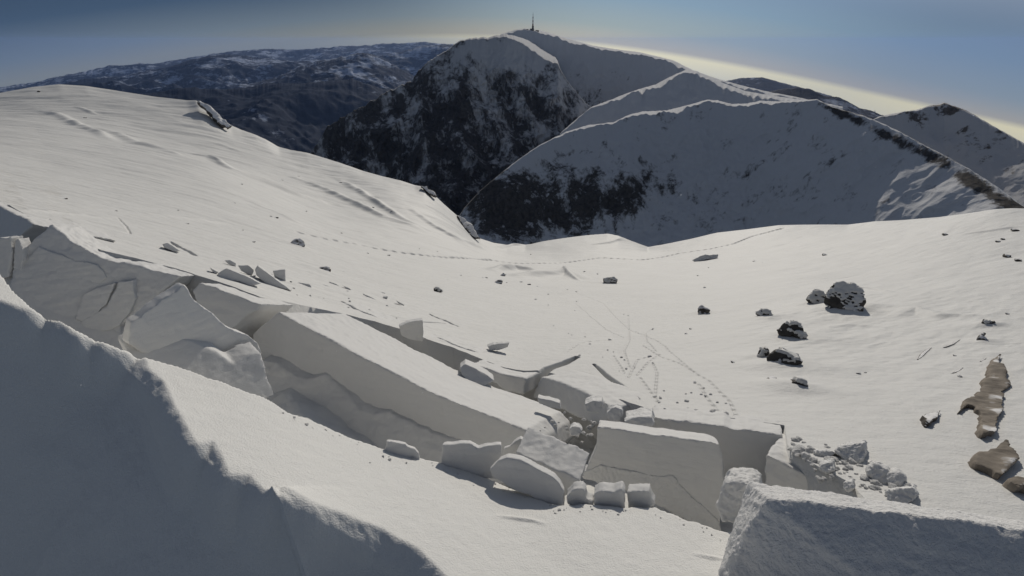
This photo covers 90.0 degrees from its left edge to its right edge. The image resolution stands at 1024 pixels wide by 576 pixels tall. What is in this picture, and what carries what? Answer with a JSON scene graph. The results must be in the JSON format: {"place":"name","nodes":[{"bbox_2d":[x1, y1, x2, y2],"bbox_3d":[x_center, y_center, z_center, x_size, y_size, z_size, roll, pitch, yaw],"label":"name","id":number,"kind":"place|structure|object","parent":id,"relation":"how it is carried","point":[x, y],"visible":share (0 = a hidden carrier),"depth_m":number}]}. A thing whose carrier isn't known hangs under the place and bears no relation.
{"place":"outdoors","nodes":[
{"label":"outdoors","id":0,"kind":"place"},
{"bbox_2d":[0,42,453,92],"bbox_3d":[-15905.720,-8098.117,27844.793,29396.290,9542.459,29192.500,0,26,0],"label":"mountain range","id":1,"kind":"structure","parent":0,"point":[321,53],"depth_m":24339.90},
{"bbox_2d":[23,44,452,93],"bbox_3d":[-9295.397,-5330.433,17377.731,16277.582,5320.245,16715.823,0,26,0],"label":"mountain range","id":2,"kind":"structure","parent":0,"point":[224,71],"depth_m":14196.22},
{"bbox_2d":[139,78,388,152],"bbox_3d":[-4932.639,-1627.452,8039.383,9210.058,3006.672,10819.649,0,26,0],"label":"valley forest","id":3,"kind":"object","parent":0,"point":[301,117],"visible":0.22,"depth_m":7014.10},
{"bbox_2d":[215,53,413,89],"bbox_3d":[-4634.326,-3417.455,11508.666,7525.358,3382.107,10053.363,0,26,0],"label":"mountain range","id":4,"kind":"structure","parent":0,"point":[370,69],"depth_m":10448.01},
{"bbox_2d":[0,275,732,575],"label":"snow slope","id":5,"kind":"structure","parent":0,"point":[126,463],"depth_m":6.67},
{"bbox_2d":[4,277,124,349],"bbox_3d":[-10.758,0.556,12.198,3.294,2.505,1.214,4,26,8],"label":"powder drift","id":6,"kind":"object","parent":5,"relation":"on","point":[109,337],"visible":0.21,"depth_m":12.12},
{"bbox_2d":[0,236,22,277],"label":"snow plate","id":7,"kind":"object","parent":6,"relation":"on","point":[7,246],"visible":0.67,"depth_m":11.78},
{"bbox_2d":[9,225,193,332],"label":"snow slab","id":8,"kind":"structure","parent":5,"relation":"on","point":[34,286],"depth_m":12.31},
{"bbox_2d":[12,237,30,276],"bbox_3d":[-11.494,-0.722,12.013,0.296,0.898,0.623,0,26,0],"label":"snow chunk","id":9,"kind":"object","parent":8,"relation":"attached to","point":[21,251],"visible":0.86,"depth_m":11.89},
{"bbox_2d":[75,282,117,320],"bbox_3d":[-10.015,0.334,12.405,0.454,0.812,1.074,22,33,38],"label":"snow plate","id":10,"kind":"object","parent":8,"relation":"attached to","point":[94,301],"visible":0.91,"depth_m":12.27},
{"bbox_2d":[81,279,137,330],"bbox_3d":[-9.665,0.452,12.415,1.365,1.082,0.582,-23,34,-39],"label":"snow plate","id":11,"kind":"object","parent":8,"relation":"attached to","point":[116,311],"visible":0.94,"depth_m":12.38},
{"bbox_2d":[122,283,260,352],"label":"snow slab","id":12,"kind":"structure","parent":5,"relation":"on","point":[159,321],"depth_m":8.92},
{"bbox_2d":[118,331,272,397],"bbox_3d":[-5.553,1.363,9.069,2.262,1.474,1.186,-8,27,-16],"label":"powder drift","id":13,"kind":"object","parent":5,"relation":"on","point":[241,366],"visible":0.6,"depth_m":9.17},
{"bbox_2d":[193,283,292,338],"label":"snow slab","id":14,"kind":"structure","parent":5,"relation":"on","point":[249,315],"depth_m":12.99},
{"bbox_2d":[263,355,502,482],"bbox_3d":[-2.998,3.042,11.926,7.630,1.303,2.127,10,28,20],"label":"powder drift","id":15,"kind":"object","parent":5,"relation":"on","point":[379,427],"visible":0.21,"depth_m":11.96},
{"bbox_2d":[385,440,419,459],"bbox_3d":[-1.736,2.594,8.143,0.538,0.395,0.217,0,26,0],"label":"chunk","id":16,"kind":"object","parent":5,"relation":"on","point":[402,448],"visible":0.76,"depth_m":8.09},
{"bbox_2d":[399,318,423,340],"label":"snow chunk","id":17,"kind":"object","parent":5,"relation":"on","point":[412,329],"visible":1,"depth_m":16.40},
{"bbox_2d":[253,312,572,485],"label":"snow slab","id":18,"kind":"structure","parent":5,"relation":"on","point":[366,363],"depth_m":12.33},
{"bbox_2d":[441,440,501,479],"bbox_3d":[-0.658,2.783,8.317,0.973,0.563,0.384,1,26,3],"label":"snow plate","id":19,"kind":"object","parent":5,"relation":"on","point":[473,457],"visible":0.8,"depth_m":8.25},
{"bbox_2d":[460,359,493,385],"bbox_3d":[-0.951,2.276,13.774,0.954,0.500,1.067,0,26,0],"label":"snow chunk","id":20,"kind":"object","parent":5,"relation":"on","point":[474,372],"visible":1,"depth_m":13.56},
{"bbox_2d":[476,357,540,393],"bbox_3d":[-0.173,2.750,16.032,1.854,0.994,1.444,12,28,23],"label":"snow slab","id":21,"kind":"object","parent":5,"relation":"on","point":[509,380],"depth_m":15.46},
{"bbox_2d":[503,436,522,455],"bbox_3d":[0.017,2.797,8.877,0.453,0.422,0.209,-7,27,-15],"label":"snow plate","id":22,"kind":"object","parent":5,"relation":"on","point":[512,448],"visible":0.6,"depth_m":8.81},
{"bbox_2d":[490,453,564,505],"bbox_3d":[0.257,2.916,7.866,1.210,0.583,0.385,8,27,17],"label":"snow plate","id":23,"kind":"object","parent":5,"relation":"on","point":[522,474],"visible":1,"depth_m":7.78},
{"bbox_2d":[538,394,560,409],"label":"snow chunk","id":24,"kind":"object","parent":5,"relation":"on","point":[549,401],"visible":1,"depth_m":12.21},
{"bbox_2d":[516,427,588,495],"bbox_3d":[0.636,2.860,8.413,1.148,0.481,0.789,12,28,22],"label":"chunk","id":25,"kind":"object","parent":5,"relation":"on","point":[564,462],"visible":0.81,"depth_m":8.36},
{"bbox_2d":[569,422,582,435],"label":"snow chunk","id":26,"kind":"object","parent":5,"relation":"on","point":[575,428],"visible":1,"depth_m":10.38},
{"bbox_2d":[567,481,593,505],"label":"snow chunk","id":27,"kind":"object","parent":5,"relation":"on","point":[578,493],"visible":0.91,"depth_m":7.64},
{"bbox_2d":[534,370,641,423],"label":"snow slab","id":28,"kind":"structure","parent":5,"relation":"on","point":[572,390],"depth_m":13.80},
{"bbox_2d":[585,395,603,412],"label":"snow chunk","id":29,"kind":"object","parent":5,"relation":"on","point":[594,404],"visible":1,"depth_m":11.82},
{"bbox_2d":[594,481,624,507],"bbox_3d":[1.456,3.066,7.603,0.467,0.379,0.311,6,26,11],"label":"snow chunk","id":30,"kind":"object","parent":5,"relation":"on","point":[609,494],"visible":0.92,"depth_m":7.52},
{"bbox_2d":[607,403,622,421],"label":"snow chunk","id":31,"kind":"object","parent":5,"relation":"on","point":[614,412],"visible":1,"depth_m":11.12},
{"bbox_2d":[624,407,654,426],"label":"snow chunk","id":32,"kind":"object","parent":5,"relation":"on","point":[643,416],"visible":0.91,"depth_m":10.68},
{"bbox_2d":[627,483,654,507],"bbox_3d":[1.915,3.100,7.603,0.422,0.370,0.279,6,27,13],"label":"snow chunk","id":33,"kind":"object","parent":5,"relation":"on","point":[641,495],"visible":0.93,"depth_m":7.53},
{"bbox_2d":[586,420,723,524],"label":"snow slab","id":34,"kind":"structure","parent":5,"relation":"on","point":[692,463],"depth_m":9.60},
{"bbox_2d":[582,464,720,530],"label":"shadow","id":35,"kind":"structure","parent":34,"relation":"attached to","point":[671,493],"depth_m":9.58},
{"bbox_2d":[652,405,782,483],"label":"snow slab","id":36,"kind":"structure","parent":5,"relation":"on","point":[747,441],"depth_m":10.60},
{"bbox_2d":[715,467,762,523],"bbox_3d":[3.236,2.922,7.209,0.601,0.694,0.786,14,29,26],"label":"snow chunk","id":37,"kind":"object","parent":5,"relation":"on","point":[736,481],"visible":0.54,"depth_m":7.06},
{"bbox_2d":[764,434,807,489],"bbox_3d":[5.462,3.591,9.494,1.409,1.175,1.609,21,33,36],"label":"snow slab","id":38,"kind":"object","parent":5,"relation":"on","point":[781,470],"depth_m":9.18},
{"bbox_2d":[834,440,867,462],"bbox_3d":[6.153,2.929,9.265,0.466,0.740,1.183,21,33,37],"label":"snow chunk","id":39,"kind":"object","parent":5,"relation":"on","point":[856,451],"visible":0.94,"depth_m":8.89},
{"bbox_2d":[718,481,1023,575],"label":"crusty block","id":40,"kind":"object","parent":5,"relation":"on","point":[777,530],"depth_m":5.27},
{"bbox_2d":[865,461,889,483],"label":"snow chunk","id":41,"kind":"object","parent":5,"relation":"on","point":[875,470],"visible":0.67,"depth_m":8.10},
{"bbox_2d":[886,467,906,486],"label":"snow chunk","id":42,"kind":"object","parent":5,"relation":"on","point":[897,476],"visible":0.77,"depth_m":7.93},
{"bbox_2d":[885,483,918,502],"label":"snow chunk","id":43,"kind":"object","parent":5,"relation":"on","point":[907,494],"visible":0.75,"depth_m":7.47},
{"bbox_2d":[310,34,590,215],"bbox_3d":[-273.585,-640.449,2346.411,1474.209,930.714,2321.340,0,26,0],"label":"mountain","id":44,"kind":"structure","parent":0,"point":[457,127],"depth_m":1557.46},
{"bbox_2d":[0,84,1023,520],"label":"snowfield","id":45,"kind":"structure","parent":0,"point":[184,176],"depth_m":29.82},
{"bbox_2d":[0,202,115,242],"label":"snow slab","id":46,"kind":"structure","parent":45,"relation":"on","point":[14,222],"depth_m":14.18},
{"bbox_2d":[162,243,179,251],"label":"snow plate","id":47,"kind":"object","parent":45,"relation":"on","point":[170,247],"visible":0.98,"depth_m":16.76},
{"bbox_2d":[197,101,231,129],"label":"rock edge","id":48,"kind":"object","parent":45,"relation":"on","point":[213,114],"visible":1,"depth_m":85.74},
{"bbox_2d":[225,260,235,266],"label":"snow plate","id":49,"kind":"object","parent":45,"relation":"on","point":[231,262],"visible":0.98,"depth_m":18.03},
{"bbox_2d":[218,268,260,285],"bbox_3d":[-7.990,-0.337,15.005,1.120,0.705,0.647,-8,27,-17],"label":"snow plate","id":50,"kind":"object","parent":45,"relation":"on","point":[228,273],"visible":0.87,"depth_m":14.77},
{"bbox_2d":[238,265,253,275],"bbox_3d":[-8.892,-0.596,17.152,0.430,0.491,0.563,-14,29,-26],"label":"snow plate","id":51,"kind":"object","parent":45,"relation":"on","point":[248,269],"visible":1,"depth_m":16.97},
{"bbox_2d":[255,265,291,290],"bbox_3d":[-7.974,-0.297,17.075,1.202,1.046,0.627,0,26,0],"label":"snow plate","id":52,"kind":"object","parent":45,"relation":"on","point":[264,275],"visible":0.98,"depth_m":16.83},
{"bbox_2d":[273,269,285,280],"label":"snow plate","id":53,"kind":"object","parent":45,"relation":"on","point":[280,273],"visible":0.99,"depth_m":18.74},
{"bbox_2d":[291,238,304,246],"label":"boulder","id":54,"kind":"object","parent":45,"relation":"on","point":[299,241],"visible":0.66,"depth_m":33.64},
{"bbox_2d":[298,282,310,286],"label":"snow plate","id":55,"kind":"object","parent":45,"relation":"on","point":[307,284],"visible":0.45,"depth_m":19.46},
{"bbox_2d":[319,266,330,271],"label":"boulder","id":56,"kind":"object","parent":45,"relation":"on","point":[326,268],"visible":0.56,"depth_m":27.10},
{"bbox_2d":[345,302,398,321],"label":"snow slab","id":57,"kind":"structure","parent":45,"relation":"on","point":[364,309],"depth_m":18.91},
{"bbox_2d":[421,186,436,197],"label":"rock edge","id":58,"kind":"object","parent":45,"relation":"on","point":[429,192],"visible":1,"depth_m":88.88},
{"bbox_2d":[434,287,442,291],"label":"boulder","id":59,"kind":"object","parent":45,"relation":"on","point":[437,289],"visible":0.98,"depth_m":32.68},
{"bbox_2d":[431,334,489,352],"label":"snow slab","id":60,"kind":"structure","parent":45,"relation":"on","point":[450,339],"depth_m":17.93},
{"bbox_2d":[457,215,480,238],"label":"rock edge","id":61,"kind":"object","parent":45,"relation":"on","point":[468,227],"visible":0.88,"depth_m":90.45},
{"bbox_2d":[487,341,508,350],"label":"snow chunk","id":62,"kind":"object","parent":45,"relation":"on","point":[496,345],"visible":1,"depth_m":18.08},
{"bbox_2d":[603,276,617,282],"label":"boulder","id":63,"kind":"object","parent":45,"relation":"on","point":[613,279],"visible":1,"depth_m":53.19},
{"bbox_2d":[698,305,709,313],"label":"boulder","id":64,"kind":"object","parent":45,"relation":"on","point":[702,309],"visible":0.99,"depth_m":28.81},
{"bbox_2d":[692,254,717,261],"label":"boulder","id":65,"kind":"object","parent":45,"relation":"on","point":[704,257],"visible":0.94,"depth_m":74.49},
{"bbox_2d":[757,346,769,356],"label":"boulder","id":66,"kind":"object","parent":45,"relation":"on","point":[763,351],"visible":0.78,"depth_m":16.64},
{"bbox_2d":[756,308,772,315],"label":"boulder","id":67,"kind":"object","parent":45,"relation":"on","point":[763,311],"visible":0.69,"depth_m":25.13},
{"bbox_2d":[767,347,802,364],"bbox_3d":[8.475,2.223,15.896,0.958,0.739,1.202,17,31,31],"label":"boulder","id":68,"kind":"object","parent":45,"relation":"on","point":[782,355],"visible":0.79,"depth_m":15.65},
{"bbox_2d":[777,320,807,338],"bbox_3d":[11.260,1.675,20.334,1.075,0.849,1.296,23,34,39],"label":"boulder","id":69,"kind":"object","parent":45,"relation":"on","point":[793,328],"visible":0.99,"depth_m":20.06},
{"bbox_2d":[791,437,799,441],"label":"snow clod","id":70,"kind":"object","parent":45,"relation":"on","point":[794,439],"visible":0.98,"depth_m":9.74},
{"bbox_2d":[791,449,800,455],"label":"snow clod","id":71,"kind":"object","parent":45,"relation":"on","point":[794,451],"visible":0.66,"depth_m":9.16},
{"bbox_2d":[793,444,804,451],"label":"snow clod","id":72,"kind":"object","parent":45,"relation":"on","point":[801,448],"visible":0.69,"depth_m":9.29},
{"bbox_2d":[791,376,807,386],"bbox_3d":[7.424,2.499,13.366,0.495,0.509,0.670,12,28,23],"label":"boulder","id":73,"kind":"object","parent":45,"relation":"on","point":[798,380],"visible":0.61,"depth_m":13.15},
{"bbox_2d":[799,452,811,461],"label":"snow clod","id":74,"kind":"object","parent":45,"relation":"on","point":[805,455],"visible":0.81,"depth_m":8.95},
{"bbox_2d":[804,447,814,452],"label":"snow clod","id":75,"kind":"object","parent":45,"relation":"on","point":[809,450],"visible":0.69,"depth_m":9.21},
{"bbox_2d":[809,457,817,462],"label":"snow clod","id":76,"kind":"object","parent":45,"relation":"on","point":[813,459],"visible":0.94,"depth_m":8.79},
{"bbox_2d":[806,289,825,303],"bbox_3d":[17.269,0.589,28.723,1.120,1.085,1.612,21,33,37],"label":"boulder","id":77,"kind":"object","parent":45,"relation":"on","point":[815,296],"visible":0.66,"depth_m":28.37},
{"bbox_2d":[815,475,823,482],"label":"snow clod","id":78,"kind":"object","parent":45,"relation":"on","point":[818,478],"visible":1,"depth_m":8.27},
{"bbox_2d":[824,281,865,311],"bbox_3d":[17.268,0.443,26.419,1.783,1.567,2.508,19,32,34],"label":"boulder","id":79,"kind":"object","parent":45,"relation":"on","point":[844,295],"visible":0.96,"depth_m":25.89},
{"bbox_2d":[843,478,854,491],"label":"snow chunk","id":80,"kind":"object","parent":45,"relation":"on","point":[848,485],"visible":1,"depth_m":7.81},
{"bbox_2d":[845,465,853,469],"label":"snow clod","id":81,"kind":"object","parent":45,"relation":"on","point":[849,467],"visible":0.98,"depth_m":8.51},
{"bbox_2d":[848,457,856,463],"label":"snow clod","id":82,"kind":"object","parent":45,"relation":"on","point":[851,460],"visible":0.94,"depth_m":8.71},
{"bbox_2d":[860,474,870,480],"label":"snow clod","id":83,"kind":"object","parent":45,"relation":"on","point":[864,477],"visible":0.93,"depth_m":8.11},
{"bbox_2d":[868,485,881,489],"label":"snow clod","id":84,"kind":"object","parent":45,"relation":"on","point":[877,487],"visible":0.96,"depth_m":7.81},
{"bbox_2d":[872,479,881,485],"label":"snow clod","id":85,"kind":"object","parent":45,"relation":"on","point":[876,482],"visible":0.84,"depth_m":7.95},
{"bbox_2d":[888,482,897,487],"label":"snow clod","id":86,"kind":"object","parent":45,"relation":"on","point":[891,485],"visible":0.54,"depth_m":7.85},
{"bbox_2d":[899,482,911,486],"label":"snow clod","id":87,"kind":"object","parent":45,"relation":"on","point":[906,484],"visible":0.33,"depth_m":7.81},
{"bbox_2d":[917,348,930,359],"bbox_3d":[14.115,2.326,17.650,2.465,0.802,0.186,-21,33,-37],"label":"rock sliver","id":88,"kind":"object","parent":45,"relation":"on","point":[923,353],"visible":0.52,"depth_m":17.48},
{"bbox_2d":[920,411,939,427],"bbox_3d":[8.927,2.884,11.025,1.487,0.831,0.302,-18,31,-32],"label":"rock outcrop","id":89,"kind":"object","parent":45,"relation":"on","point":[927,419],"visible":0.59,"depth_m":10.71},
{"bbox_2d":[977,332,986,339],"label":"boulder","id":90,"kind":"object","parent":45,"relation":"on","point":[981,336],"visible":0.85,"depth_m":18.71},
{"bbox_2d":[957,354,1010,438],"bbox_3d":[12.441,2.706,13.431,9.768,3.020,0.766,-21,33,-37],"label":"rock outcrop","id":91,"kind":"object","parent":45,"relation":"on","point":[985,403],"visible":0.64,"depth_m":12.11},
{"bbox_2d":[981,319,995,323],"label":"boulder","id":92,"kind":"object","parent":45,"relation":"on","point":[985,321],"visible":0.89,"depth_m":20.83},
{"bbox_2d":[967,439,1019,479],"bbox_3d":[8.577,3.081,9.116,2.239,1.066,0.534,-16,30,-30],"label":"rock outcrop","id":93,"kind":"object","parent":45,"relation":"on","point":[1000,460],"visible":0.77,"depth_m":8.65},
{"bbox_2d":[1002,476,1023,493],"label":"rock outcrop","id":94,"kind":"object","parent":45,"relation":"on","point":[1015,484],"visible":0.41,"depth_m":7.84},
{"bbox_2d":[0,0,1023,142],"label":"sky","id":95,"kind":"structure","parent":0,"point":[883,57]},
{"bbox_2d":[501,28,807,106],"bbox_3d":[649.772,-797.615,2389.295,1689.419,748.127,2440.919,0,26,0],"label":"summit dome","id":96,"kind":"structure","parent":0,"point":[594,75],"depth_m":2101.30},
{"bbox_2d":[560,70,842,134],"bbox_3d":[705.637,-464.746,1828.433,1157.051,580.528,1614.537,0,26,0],"label":"spur","id":97,"kind":"structure","parent":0,"point":[684,88],"depth_m":1486.36},
{"bbox_2d":[459,99,1023,246],"bbox_3d":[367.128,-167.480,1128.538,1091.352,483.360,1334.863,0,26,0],"label":"front ridge","id":98,"kind":"structure","parent":0,"point":[635,176],"depth_m":996.97},
{"bbox_2d":[728,77,831,96],"bbox_3d":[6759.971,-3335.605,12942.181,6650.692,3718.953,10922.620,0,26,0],"label":"hills","id":99,"kind":"structure","parent":0,"point":[762,83],"depth_m":11625.74},
{"bbox_2d":[813,449,835,456],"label":"snow chunk","id":100,"kind":"object","parent":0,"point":[823,453],"visible":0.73,"depth_m":9.03},
{"bbox_2d":[768,87,883,118],"bbox_3d":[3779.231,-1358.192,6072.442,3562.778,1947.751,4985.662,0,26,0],"label":"hills","id":101,"kind":"structure","parent":0,"point":[806,93],"depth_m":5207.81},
{"bbox_2d":[873,102,1023,205],"bbox_3d":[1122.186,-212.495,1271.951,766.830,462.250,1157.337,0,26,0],"label":"peak","id":102,"kind":"structure","parent":0,"point":[982,148],"depth_m":1091.73},
{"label":"snow bank","id":103,"kind":"structure","parent":0,"visible":0},
{"bbox_2d":[819,458,835,473],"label":"snow chunk","id":104,"kind":"object","parent":103,"relation":"on","point":[827,466],"visible":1,"depth_m":8.42}
]}

